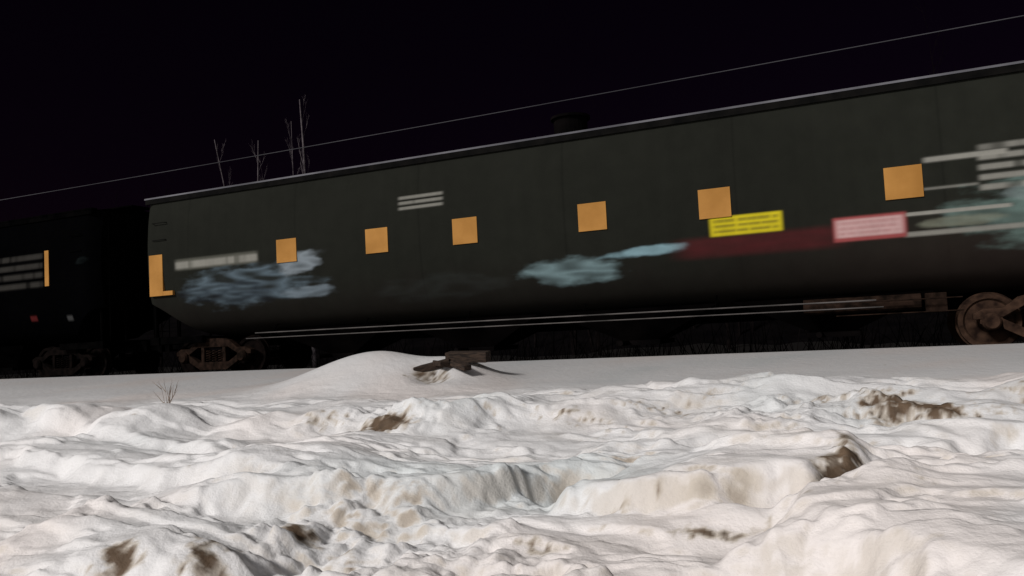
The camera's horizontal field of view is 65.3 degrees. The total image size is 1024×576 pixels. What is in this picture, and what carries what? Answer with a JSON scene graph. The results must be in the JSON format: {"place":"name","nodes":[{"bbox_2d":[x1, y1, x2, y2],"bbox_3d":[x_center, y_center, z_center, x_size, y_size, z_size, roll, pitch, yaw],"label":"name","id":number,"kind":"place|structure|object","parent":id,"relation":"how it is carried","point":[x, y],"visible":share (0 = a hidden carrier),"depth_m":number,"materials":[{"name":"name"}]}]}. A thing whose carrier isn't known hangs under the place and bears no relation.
{"place":"outdoors","nodes":[
{"label":"outdoors","id":0,"kind":"place"},
{"bbox_2d":[0,341,1023,575],"bbox_3d":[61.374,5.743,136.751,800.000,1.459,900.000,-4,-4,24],"label":"snowy ground","id":1,"kind":"structure","parent":0,"point":[886,460],"depth_m":5.12,"materials":[{"name":"white snow"}]},
{"bbox_2d":[153,381,178,402],"bbox_3d":[-3.887,1.194,8.924,0.302,0.360,0.263,-4,-4,24],"label":"dry weed","id":2,"kind":"object","parent":1,"relation":"on","point":[165,390],"visible":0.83,"depth_m":8.93,"materials":[{"name":"beige plant"}]},
{"bbox_2d":[214,140,231,185],"bbox_3d":[-9.897,-1.142,28.916,1.791,9.031,0.850,-5,-4,36],"label":"birch tree","id":3,"kind":"object","parent":1,"relation":"on","point":[220,166],"visible":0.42,"depth_m":29.34,"materials":[{"name":"grey plant"}]},
{"bbox_2d":[251,141,266,369],"bbox_3d":[-9.030,-1.127,28.905,1.094,8.916,1.644,-3,-3,10],"label":"birch tree","id":4,"kind":"object","parent":1,"relation":"on","point":[258,169],"visible":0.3,"depth_m":29.51,"materials":[{"name":"grey plant"}]},
{"bbox_2d":[285,121,299,175],"bbox_3d":[-7.775,-1.542,29.135,0.859,9.628,1.141,-4,-4,24],"label":"birch tree","id":5,"kind":"object","parent":1,"relation":"on","point":[291,156],"visible":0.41,"depth_m":29.18,"materials":[{"name":"grey plant"}]},
{"bbox_2d":[297,95,317,367],"bbox_3d":[-6.949,-1.840,27.388,0.657,9.941,1.140,-2,-3,-11],"label":"birch tree","id":6,"kind":"object","parent":1,"relation":"on","point":[314,358],"visible":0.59,"depth_m":27.56,"materials":[{"name":"grey plant"}]},
{"bbox_2d":[413,351,490,371],"bbox_3d":[-0.850,1.002,10.846,1.015,0.284,0.613,-4,-4,24],"label":"timber debris","id":7,"kind":"object","parent":1,"relation":"on","point":[461,360],"visible":0.91,"depth_m":10.76,"materials":[{"name":"brown wood"}]},
{"bbox_2d":[0,308,1023,374],"bbox_3d":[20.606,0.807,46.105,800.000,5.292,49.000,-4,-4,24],"label":"wooded hill","id":8,"kind":"structure","parent":0,"point":[421,344],"depth_m":33.05,"materials":[{"name":"black plant"}]},
{"bbox_2d":[0,156,1023,378],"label":"distant trees","id":9,"kind":"object","parent":8,"relation":"on","point":[573,340],"visible":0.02,"depth_m":21.93,"materials":[{"name":"black plant"}]},
{"bbox_2d":[0,0,1023,221],"label":"sky","id":10,"kind":"structure","parent":0,"point":[89,89],"materials":[{"name":"black"}]},
{"bbox_2d":[2,15,1023,199],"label":"utility line","id":11,"kind":"object","parent":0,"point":[562,100],"visible":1,"depth_m":21.20,"materials":[{"name":"metal"}]},
{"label":"railway track","id":12,"kind":"structure","parent":0,"visible":0},
{"bbox_2d":[0,205,177,377],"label":"covered hopper car","id":13,"kind":"object","parent":12,"relation":"on","point":[74,284],"visible":0.98,"depth_m":20.43,"materials":[{"name":"black paint"}]},
{"bbox_2d":[144,60,1023,372],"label":"covered hopper car","id":14,"kind":"object","parent":12,"relation":"on","point":[838,212],"visible":1,"depth_m":14.19,"materials":[{"name":"paint"}]}
]}

